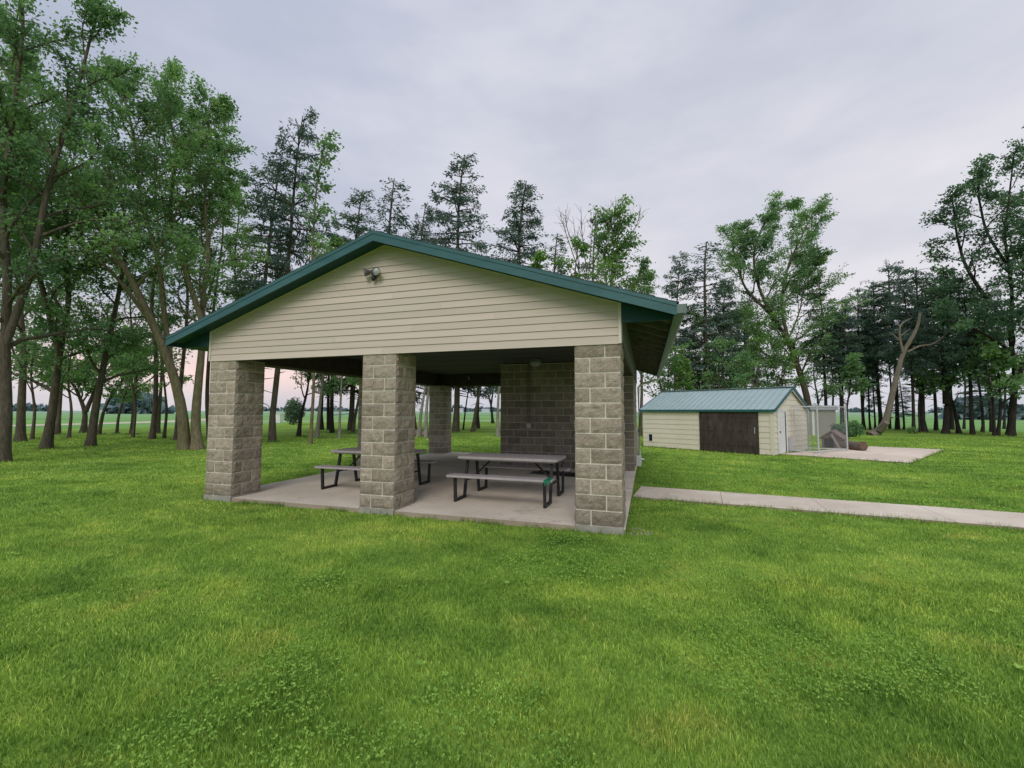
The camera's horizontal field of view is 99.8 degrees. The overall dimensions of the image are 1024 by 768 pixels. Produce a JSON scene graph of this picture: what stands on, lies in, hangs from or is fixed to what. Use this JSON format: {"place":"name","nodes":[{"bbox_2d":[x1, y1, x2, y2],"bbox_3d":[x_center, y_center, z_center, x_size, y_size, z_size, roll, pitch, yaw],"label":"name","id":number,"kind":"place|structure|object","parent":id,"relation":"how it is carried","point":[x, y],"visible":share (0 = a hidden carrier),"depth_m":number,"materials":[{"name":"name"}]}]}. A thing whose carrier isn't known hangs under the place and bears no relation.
{"place":"outdoors","nodes":[
{"label":"outdoors","id":0,"kind":"place"},
{"bbox_2d":[232,452,636,532],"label":"concrete slab","id":1,"kind":"structure","parent":0,"point":[516,503],"depth_m":7.82,"materials":[{"name":"grey concrete"}]},
{"bbox_2d":[314,447,436,489],"bbox_3d":[-2.747,1.724,8.879,1.830,0.728,1.640,-1,-4,17],"label":"picnic table","id":2,"kind":"object","parent":1,"relation":"on","point":[353,451],"visible":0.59,"depth_m":8.83,"materials":[{"name":"plastic"}]},
{"bbox_2d":[164,230,686,534],"bbox_3d":[-0.661,0.131,11.074,8.832,4.416,9.670,-1,-4,17],"label":"picnic shelter","id":3,"kind":"object","parent":1,"relation":"on","point":[441,321],"visible":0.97,"depth_m":6.91,"materials":[{"name":"concrete"}]},
{"bbox_2d":[446,452,570,508],"bbox_3d":[0.000,1.658,7.747,1.830,0.728,1.650,-1,-4,18],"label":"picnic table","id":4,"kind":"object","parent":1,"relation":"on","point":[535,459],"visible":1,"depth_m":7.53,"materials":[{"name":"plastic"}]},
{"bbox_2d":[0,422,1023,767],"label":"lawn","id":5,"kind":"structure","parent":0,"point":[482,432],"depth_m":3.39,"materials":[{"name":"green plant"}]},
{"bbox_2d":[0,260,52,381],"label":"maple tree","id":6,"kind":"object","parent":5,"relation":"on","point":[28,330],"visible":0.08,"depth_m":27.49,"materials":[{"name":"green plant"}]},
{"bbox_2d":[0,106,62,291],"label":"maple tree","id":7,"kind":"object","parent":5,"relation":"on","point":[13,192],"visible":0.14,"depth_m":15.51,"materials":[{"name":"green plant"}]},
{"bbox_2d":[11,324,88,438],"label":"maple tree","id":8,"kind":"object","parent":5,"relation":"on","point":[35,356],"visible":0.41,"depth_m":23.95,"materials":[{"name":"green plant"}]},
{"bbox_2d":[0,204,100,434],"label":"maple tree","id":9,"kind":"object","parent":5,"relation":"on","point":[58,423],"visible":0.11,"depth_m":28.69,"materials":[{"name":"green plant"}]},
{"bbox_2d":[0,25,103,441],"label":"maple tree","id":10,"kind":"object","parent":5,"relation":"on","point":[20,434],"visible":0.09,"depth_m":22.09,"materials":[{"name":"green plant"}]},
{"bbox_2d":[29,336,109,437],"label":"maple tree","id":11,"kind":"object","parent":5,"relation":"on","point":[63,379],"visible":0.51,"depth_m":24.66,"materials":[{"name":"green plant"}]},
{"bbox_2d":[0,114,174,448],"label":"maple tree","id":12,"kind":"object","parent":5,"relation":"on","point":[68,284],"visible":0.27,"depth_m":18.09,"materials":[{"name":"green plant"}]},
{"bbox_2d":[34,324,142,432],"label":"maple tree","id":13,"kind":"object","parent":5,"relation":"on","point":[85,382],"visible":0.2,"depth_m":30.90,"materials":[{"name":"green plant"}]},
{"bbox_2d":[0,0,200,461],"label":"maple tree","id":14,"kind":"object","parent":5,"relation":"on","point":[99,13],"visible":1,"depth_m":13.95,"materials":[{"name":"green plant"}]},
{"bbox_2d":[47,148,196,445],"bbox_3d":[-17.953,-4.085,19.656,4.721,13.890,6.041,-1,-4,17],"label":"maple tree","id":15,"kind":"object","parent":5,"relation":"on","point":[91,438],"visible":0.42,"depth_m":19.44,"materials":[{"name":"green plant"}]},
{"bbox_2d":[91,345,158,433],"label":"maple tree","id":16,"kind":"object","parent":5,"relation":"on","point":[111,389],"visible":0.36,"depth_m":28.76,"materials":[{"name":"green plant"}]},
{"bbox_2d":[114,344,152,433],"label":"maple tree","id":17,"kind":"object","parent":5,"relation":"on","point":[119,412],"visible":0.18,"depth_m":29.90,"materials":[{"name":"green plant"}]},
{"bbox_2d":[0,0,272,449],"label":"maple tree","id":18,"kind":"object","parent":5,"relation":"on","point":[193,142],"visible":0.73,"depth_m":17.90,"materials":[{"name":"green plant"}]},
{"bbox_2d":[86,227,189,433],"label":"maple tree","id":19,"kind":"object","parent":5,"relation":"on","point":[134,307],"visible":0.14,"depth_m":29.00,"materials":[{"name":"green plant"}]},
{"bbox_2d":[106,327,169,437],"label":"maple tree","id":20,"kind":"object","parent":5,"relation":"on","point":[123,369],"visible":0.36,"depth_m":25.54,"materials":[{"name":"green plant"}]},
{"bbox_2d":[121,179,178,433],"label":"maple tree","id":21,"kind":"object","parent":5,"relation":"on","point":[158,428],"visible":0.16,"depth_m":29.97,"materials":[{"name":"green plant"}]},
{"bbox_2d":[97,56,212,438],"bbox_3d":[-20.155,-7.847,24.409,3.622,21.990,4.693,-1,-4,17],"label":"maple tree","id":22,"kind":"object","parent":5,"relation":"on","point":[152,432],"visible":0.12,"depth_m":24.21,"materials":[{"name":"green plant"}]},
{"bbox_2d":[121,313,193,437],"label":"maple tree","id":23,"kind":"object","parent":5,"relation":"on","point":[185,379],"visible":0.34,"depth_m":24.90,"materials":[{"name":"green plant"}]},
{"bbox_2d":[136,112,228,439],"bbox_3d":[-17.773,-6.081,23.647,2.898,18.363,4.244,-1,-4,17],"label":"maple tree","id":24,"kind":"object","parent":5,"relation":"on","point":[181,378],"visible":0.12,"depth_m":23.64,"materials":[{"name":"green plant"}]},
{"bbox_2d":[179,96,262,436],"bbox_3d":[-16.926,-6.737,25.526,3.397,19.946,4.264,-3,-5,39],"label":"maple tree","id":25,"kind":"object","parent":5,"relation":"on","point":[235,236],"visible":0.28,"depth_m":25.15,"materials":[{"name":"green plant"}]},
{"bbox_2d":[205,172,262,315],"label":"maple tree","id":26,"kind":"object","parent":5,"relation":"on","point":[237,296],"visible":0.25,"depth_m":27.67,"materials":[{"name":"green plant"}]},
{"bbox_2d":[210,153,307,406],"bbox_3d":[-15.708,-5.774,27.382,6.243,18.147,5.994,1,-4,-12],"label":"spruce tree","id":27,"kind":"object","parent":5,"relation":"on","point":[266,266],"visible":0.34,"depth_m":27.44,"materials":[{"name":"green plant"}]},
{"bbox_2d":[243,106,335,441],"bbox_3d":[-11.974,-5.877,22.849,4.843,17.804,4.931,1,-3,10],"label":"spruce tree","id":28,"kind":"object","parent":5,"relation":"on","point":[287,232],"visible":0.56,"depth_m":22.77,"materials":[{"name":"green plant"}]},
{"bbox_2d":[282,397,308,424],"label":"shrub","id":29,"kind":"object","parent":5,"relation":"on","point":[292,410],"visible":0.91,"depth_m":49.07,"materials":[{"name":"green plant"}]},
{"bbox_2d":[290,371,344,436],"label":"maple tree","id":30,"kind":"object","parent":5,"relation":"on","point":[326,391],"visible":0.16,"depth_m":26.69,"materials":[{"name":"green plant"}]},
{"bbox_2d":[294,127,344,442],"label":"maple tree","id":31,"kind":"object","parent":5,"relation":"on","point":[329,145],"visible":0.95,"depth_m":21.25,"materials":[{"name":"green plant"}]},
{"bbox_2d":[314,235,345,437],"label":"maple tree","id":32,"kind":"object","parent":5,"relation":"on","point":[338,242],"visible":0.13,"depth_m":25.95,"materials":[{"name":"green plant"}]},
{"bbox_2d":[320,236,351,432],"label":"spruce tree","id":33,"kind":"object","parent":5,"relation":"on","point":[331,426],"visible":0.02,"depth_m":31.61,"materials":[{"name":"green plant"}]},
{"bbox_2d":[305,188,381,429],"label":"spruce tree","id":34,"kind":"object","parent":5,"relation":"on","point":[359,230],"visible":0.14,"depth_m":36.09,"materials":[{"name":"green plant"}]},
{"bbox_2d":[329,375,358,432],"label":"maple tree","id":35,"kind":"object","parent":5,"relation":"on","point":[356,408],"visible":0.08,"depth_m":30.42,"materials":[{"name":"brown plant"}]},
{"bbox_2d":[337,376,358,437],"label":"maple tree","id":36,"kind":"object","parent":5,"relation":"on","point":[350,380],"visible":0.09,"depth_m":25.28,"materials":[{"name":"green plant"}]},
{"bbox_2d":[371,178,420,238],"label":"spruce tree","id":37,"kind":"object","parent":5,"relation":"on","point":[387,229],"visible":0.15,"depth_m":36.89,"materials":[{"name":"green plant"}]},
{"bbox_2d":[402,202,440,428],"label":"spruce tree","id":38,"kind":"object","parent":5,"relation":"on","point":[416,226],"visible":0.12,"depth_m":38.74,"materials":[{"name":"green plant"}]},
{"bbox_2d":[416,386,427,436],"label":"maple tree","id":39,"kind":"object","parent":5,"relation":"on","point":[418,433],"visible":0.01,"depth_m":26.86,"materials":[{"name":"brown plant"}]},
{"bbox_2d":[423,386,429,437],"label":"maple tree","id":40,"kind":"object","parent":5,"relation":"on","point":[425,434],"depth_m":26.07,"materials":[{"name":"plant"}]},
{"bbox_2d":[416,152,494,431],"bbox_3d":[-3.917,-7.515,34.480,8.833,22.583,9.805,-2,-4,26],"label":"spruce tree","id":41,"kind":"object","parent":5,"relation":"on","point":[460,200],"visible":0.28,"depth_m":34.40,"materials":[{"name":"green plant"}]},
{"bbox_2d":[0,463,1023,767],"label":"clover","id":42,"kind":"object","parent":5,"relation":"on","point":[446,673],"visible":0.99,"depth_m":2.67,"materials":[{"name":"green plant"}]},
{"bbox_2d":[478,179,552,396],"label":"spruce tree","id":43,"kind":"object","parent":5,"relation":"on","point":[516,227],"visible":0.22,"depth_m":34.14,"materials":[{"name":"green plant"}]},
{"bbox_2d":[528,249,548,269],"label":"maple tree","id":44,"kind":"object","parent":5,"relation":"on","point":[539,257],"visible":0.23,"depth_m":27.88,"materials":[{"name":"green plant"}]},
{"bbox_2d":[544,233,571,274],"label":"spruce tree","id":45,"kind":"object","parent":5,"relation":"on","point":[555,254],"visible":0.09,"depth_m":38.80,"materials":[{"name":"green plant"}]},
{"bbox_2d":[551,235,592,277],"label":"maple tree","id":46,"kind":"object","parent":5,"relation":"on","point":[584,247],"visible":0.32,"depth_m":28.40,"materials":[{"name":"green plant"}]},
{"bbox_2d":[576,217,610,283],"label":"spruce tree","id":47,"kind":"object","parent":5,"relation":"on","point":[582,267],"visible":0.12,"depth_m":38.66,"materials":[{"name":"green plant"}]},
{"bbox_2d":[554,196,645,280],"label":"dead tree","id":48,"kind":"object","parent":5,"relation":"on","point":[581,235],"visible":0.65,"depth_m":29.98,"materials":[{"name":"brown plant"}]},
{"bbox_2d":[582,194,696,359],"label":"maple tree","id":49,"kind":"object","parent":5,"relation":"on","point":[610,260],"visible":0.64,"depth_m":28.16,"materials":[{"name":"green plant"}]},
{"bbox_2d":[630,256,657,435],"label":"maple tree","id":50,"kind":"object","parent":5,"relation":"on","point":[643,265],"visible":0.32,"depth_m":28.25,"materials":[{"name":"green plant"}]},
{"bbox_2d":[638,338,685,397],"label":"maple tree","id":51,"kind":"object","parent":5,"relation":"on","point":[664,372],"visible":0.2,"depth_m":32.70,"materials":[{"name":"green plant"}]},
{"bbox_2d":[653,357,701,395],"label":"maple tree","id":52,"kind":"object","parent":5,"relation":"on","point":[685,383],"visible":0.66,"depth_m":32.56,"materials":[{"name":"green plant"}]},
{"bbox_2d":[654,251,702,390],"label":"spruce tree","id":53,"kind":"object","parent":5,"relation":"on","point":[681,331],"visible":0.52,"depth_m":36.24,"materials":[{"name":"green plant"}]},
{"bbox_2d":[660,323,702,391],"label":"spruce tree","id":54,"kind":"object","parent":5,"relation":"on","point":[692,362],"visible":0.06,"depth_m":38.16,"materials":[{"name":"green plant"}]},
{"bbox_2d":[666,241,751,389],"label":"spruce tree","id":55,"kind":"object","parent":5,"relation":"on","point":[722,318],"visible":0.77,"depth_m":34.37,"materials":[{"name":"green plant"}]},
{"bbox_2d":[690,337,751,389],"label":"maple tree","id":56,"kind":"object","parent":5,"relation":"on","point":[720,344],"visible":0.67,"depth_m":31.63,"materials":[{"name":"green plant"}]},
{"bbox_2d":[639,386,810,455],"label":"storage shed","id":57,"kind":"structure","parent":5,"relation":"on","point":[756,421],"depth_m":17.41,"materials":[{"name":"beige metal"}]},
{"bbox_2d":[699,412,758,453],"bbox_3d":[8.426,1.871,16.903,0.047,1.595,2.420,3,-5,-41],"label":"sliding door","id":58,"kind":"structure","parent":57,"relation":"in","point":[736,432],"depth_m":16.82,"materials":[{"name":"brown wood"}]},
{"bbox_2d":[777,409,788,453],"bbox_3d":[10.240,1.782,16.271,0.980,1.640,0.065,3,-5,-41],"label":"side door","id":59,"kind":"structure","parent":57,"relation":"in","point":[782,426],"depth_m":16.26,"materials":[{"name":"white paint"}]},
{"bbox_2d":[693,278,758,389],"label":"spruce tree","id":60,"kind":"object","parent":5,"relation":"on","point":[722,309],"visible":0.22,"depth_m":35.93,"materials":[{"name":"green plant"}]},
{"bbox_2d":[705,348,768,388],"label":"maple tree","id":61,"kind":"object","parent":5,"relation":"on","point":[738,378],"visible":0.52,"depth_m":30.50,"materials":[{"name":"green plant"}]},
{"bbox_2d":[724,301,784,387],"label":"spruce tree","id":62,"kind":"object","parent":5,"relation":"on","point":[761,373],"visible":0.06,"depth_m":39.84,"materials":[{"name":"green plant"}]},
{"bbox_2d":[737,304,796,387],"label":"maple tree","id":63,"kind":"object","parent":5,"relation":"on","point":[756,341],"visible":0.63,"depth_m":32.91,"materials":[{"name":"green plant"}]},
{"bbox_2d":[686,189,874,405],"bbox_3d":[22.044,-6.205,37.595,14.246,20.605,8.461,-1,-4,17],"label":"maple tree","id":64,"kind":"object","parent":5,"relation":"on","point":[812,260],"visible":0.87,"depth_m":36.85,"materials":[{"name":"green plant"}]},
{"bbox_2d":[763,334,820,405],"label":"maple tree","id":65,"kind":"object","parent":5,"relation":"on","point":[793,353],"visible":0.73,"depth_m":33.01,"materials":[{"name":"green plant"}]},
{"bbox_2d":[806,405,838,435],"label":"grey shed","id":66,"kind":"structure","parent":5,"relation":"on","point":[823,417],"depth_m":29.19,"materials":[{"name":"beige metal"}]},
{"bbox_2d":[800,331,846,405],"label":"maple tree","id":67,"kind":"object","parent":5,"relation":"on","point":[821,391],"visible":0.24,"depth_m":38.89,"materials":[{"name":"green plant"}]},
{"bbox_2d":[633,486,1023,529],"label":"walkway","id":68,"kind":"structure","parent":5,"relation":"on","point":[970,516],"depth_m":7.13,"materials":[{"name":"concrete"}]},
{"bbox_2d":[795,280,863,405],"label":"pine tree","id":69,"kind":"object","parent":5,"relation":"on","point":[829,353],"visible":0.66,"depth_m":37.38,"materials":[{"name":"green plant"}]},
{"bbox_2d":[815,312,866,424],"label":"pine tree","id":70,"kind":"object","parent":5,"relation":"on","point":[842,358],"visible":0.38,"depth_m":37.42,"materials":[{"name":"green plant"}]},
{"bbox_2d":[827,296,871,422],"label":"pine tree","id":71,"kind":"object","parent":5,"relation":"on","point":[850,321],"visible":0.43,"depth_m":37.41,"materials":[{"name":"green plant"}]},
{"bbox_2d":[822,352,877,421],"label":"maple tree","id":72,"kind":"object","parent":5,"relation":"on","point":[852,371],"visible":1,"depth_m":33.15,"materials":[{"name":"green plant"}]},
{"bbox_2d":[842,420,865,436],"bbox_3d":[21.995,2.913,27.848,1.316,1.222,1.286,-1,-4,17],"label":"shrub","id":73,"kind":"object","parent":5,"relation":"on","point":[856,427],"visible":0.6,"depth_m":27.53,"materials":[{"name":"green plant"}]},
{"bbox_2d":[833,287,887,429],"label":"pine tree","id":74,"kind":"object","parent":5,"relation":"on","point":[860,307],"visible":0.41,"depth_m":39.20,"materials":[{"name":"green plant"}]},
{"bbox_2d":[780,446,943,463],"bbox_3d":[14.043,2.712,17.075,7.592,0.080,3.647,3,-5,-39],"label":"concrete pad","id":75,"kind":"object","parent":5,"relation":"on","point":[894,454],"visible":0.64,"depth_m":15.89,"materials":[{"name":"grey concrete"}]},
{"bbox_2d":[790,404,847,453],"bbox_3d":[12.214,1.753,17.261,2.725,1.890,1.213,3,-4,-35],"label":"dog kennel","id":76,"kind":"object","parent":75,"relation":"on","point":[818,431],"visible":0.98,"depth_m":16.95,"materials":[{"name":"metal"}]},
{"bbox_2d":[819,430,848,448],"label":"dog house","id":77,"kind":"structure","parent":75,"relation":"on","point":[831,441],"depth_m":18.57,"materials":[{"name":"brown"}]},
{"bbox_2d":[839,440,867,450],"bbox_3d":[14.145,2.567,17.977,0.481,0.418,1.266,0,-4,-5],"label":"log","id":78,"kind":"object","parent":75,"relation":"on","point":[858,446],"visible":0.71,"depth_m":17.55,"materials":[{"name":"brown wood"}]},
{"bbox_2d":[853,308,887,429],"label":"pine tree","id":79,"kind":"object","parent":5,"relation":"on","point":[876,376],"visible":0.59,"depth_m":39.15,"materials":[{"name":"green plant"}]},
{"bbox_2d":[864,342,886,428],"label":"pine tree","id":80,"kind":"object","parent":5,"relation":"on","point":[874,402],"visible":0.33,"depth_m":41.06,"materials":[{"name":"green plant"}]},
{"bbox_2d":[848,281,907,424],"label":"pine tree","id":81,"kind":"object","parent":5,"relation":"on","point":[871,355],"visible":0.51,"depth_m":39.27,"materials":[{"name":"green plant"}]},
{"bbox_2d":[859,260,925,429],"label":"pine tree","id":82,"kind":"object","parent":5,"relation":"on","point":[896,268],"visible":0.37,"depth_m":39.47,"materials":[{"name":"green plant"}]},
{"bbox_2d":[891,377,917,429],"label":"pine tree","id":83,"kind":"object","parent":5,"relation":"on","point":[904,402],"visible":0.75,"depth_m":39.31,"materials":[{"name":"green plant"}]},
{"bbox_2d":[866,313,949,434],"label":"dead tree","id":84,"kind":"object","parent":5,"relation":"on","point":[881,427],"visible":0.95,"depth_m":29.68,"materials":[{"name":"wood"}]},
{"bbox_2d":[877,282,946,433],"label":"pine tree","id":85,"kind":"object","parent":5,"relation":"on","point":[920,361],"visible":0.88,"depth_m":32.24,"materials":[{"name":"green plant"}]},
{"bbox_2d":[870,266,966,432],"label":"pine tree","id":86,"kind":"object","parent":5,"relation":"on","point":[917,279],"visible":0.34,"depth_m":33.57,"materials":[{"name":"green plant"}]},
{"bbox_2d":[897,278,952,429],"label":"pine tree","id":87,"kind":"object","parent":5,"relation":"on","point":[936,427],"visible":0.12,"depth_m":37.85,"materials":[{"name":"green plant"}]},
{"bbox_2d":[902,355,954,432],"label":"maple tree","id":88,"kind":"object","parent":5,"relation":"on","point":[931,385],"visible":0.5,"depth_m":32.99,"materials":[{"name":"green plant"}]},
{"bbox_2d":[936,375,967,433],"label":"maple tree","id":89,"kind":"object","parent":5,"relation":"on","point":[956,380],"visible":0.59,"depth_m":32.20,"materials":[{"name":"green plant"}]},
{"bbox_2d":[906,263,1007,433],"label":"tree","id":90,"kind":"object","parent":5,"relation":"on","point":[948,274],"visible":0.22,"depth_m":32.30,"materials":[{"name":"green plant"}]},
{"bbox_2d":[918,126,1023,435],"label":"elm tree","id":91,"kind":"object","parent":5,"relation":"on","point":[1006,200],"visible":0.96,"depth_m":28.94,"materials":[{"name":"green plant"}]},
{"bbox_2d":[924,273,1023,434],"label":"pine tree","id":92,"kind":"object","parent":5,"relation":"on","point":[950,345],"visible":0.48,"depth_m":30.77,"materials":[{"name":"green plant"}]},
{"bbox_2d":[954,375,1008,432],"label":"pine tree","id":93,"kind":"object","parent":5,"relation":"on","point":[980,404],"visible":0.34,"depth_m":33.55,"materials":[{"name":"green plant"}]},
{"bbox_2d":[952,282,1020,431],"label":"pine tree","id":94,"kind":"object","parent":5,"relation":"on","point":[989,403],"visible":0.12,"depth_m":35.01,"materials":[{"name":"green plant"}]},
{"bbox_2d":[954,332,1023,435],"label":"maple tree","id":95,"kind":"object","parent":5,"relation":"on","point":[988,349],"visible":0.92,"depth_m":29.03,"materials":[{"name":"green plant"}]},
{"bbox_2d":[954,220,1023,333],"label":"maple tree","id":96,"kind":"object","parent":5,"relation":"on","point":[1019,246],"visible":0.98,"depth_m":27.49,"materials":[{"name":"green plant"}]},
{"bbox_2d":[975,345,1023,435],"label":"maple tree","id":97,"kind":"object","parent":5,"relation":"on","point":[1009,359],"visible":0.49,"depth_m":28.98,"materials":[{"name":"green plant"}]},
{"bbox_2d":[0,0,1023,411],"label":"sky","id":98,"kind":"structure","parent":0,"point":[695,111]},
{"bbox_2d":[12,411,1023,435],"bbox_3d":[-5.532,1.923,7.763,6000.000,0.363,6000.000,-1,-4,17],"label":"field","id":99,"kind":"structure","parent":0,"point":[111,418],"depth_m":86.42,"materials":[{"name":"green plant"}]},
{"bbox_2d":[13,402,47,410],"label":"tree clump","id":100,"kind":"object","parent":99,"relation":"on","point":[29,406],"visible":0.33,"depth_m":596.77,"materials":[{"name":"green plant"}]},
{"bbox_2d":[100,391,175,413],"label":"tree clump","id":101,"kind":"object","parent":99,"relation":"on","point":[144,406],"visible":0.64,"depth_m":204.85,"materials":[{"name":"green plant"}]},
{"bbox_2d":[918,271,963,429],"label":"pine tree","id":102,"kind":"object","parent":99,"relation":"on","point":[951,421],"visible":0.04,"depth_m":39.59,"materials":[{"name":"green plant"}]},
{"bbox_2d":[938,395,1023,419],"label":"tree clump","id":103,"kind":"object","parent":99,"relation":"on","point":[1019,412],"visible":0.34,"depth_m":92.36,"materials":[{"name":"green plant"}]},
{"bbox_2d":[989,299,1023,428],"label":"maple tree","id":104,"kind":"object","parent":99,"relation":"on","point":[1004,409],"visible":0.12,"depth_m":41.69,"materials":[{"name":"green plant"}]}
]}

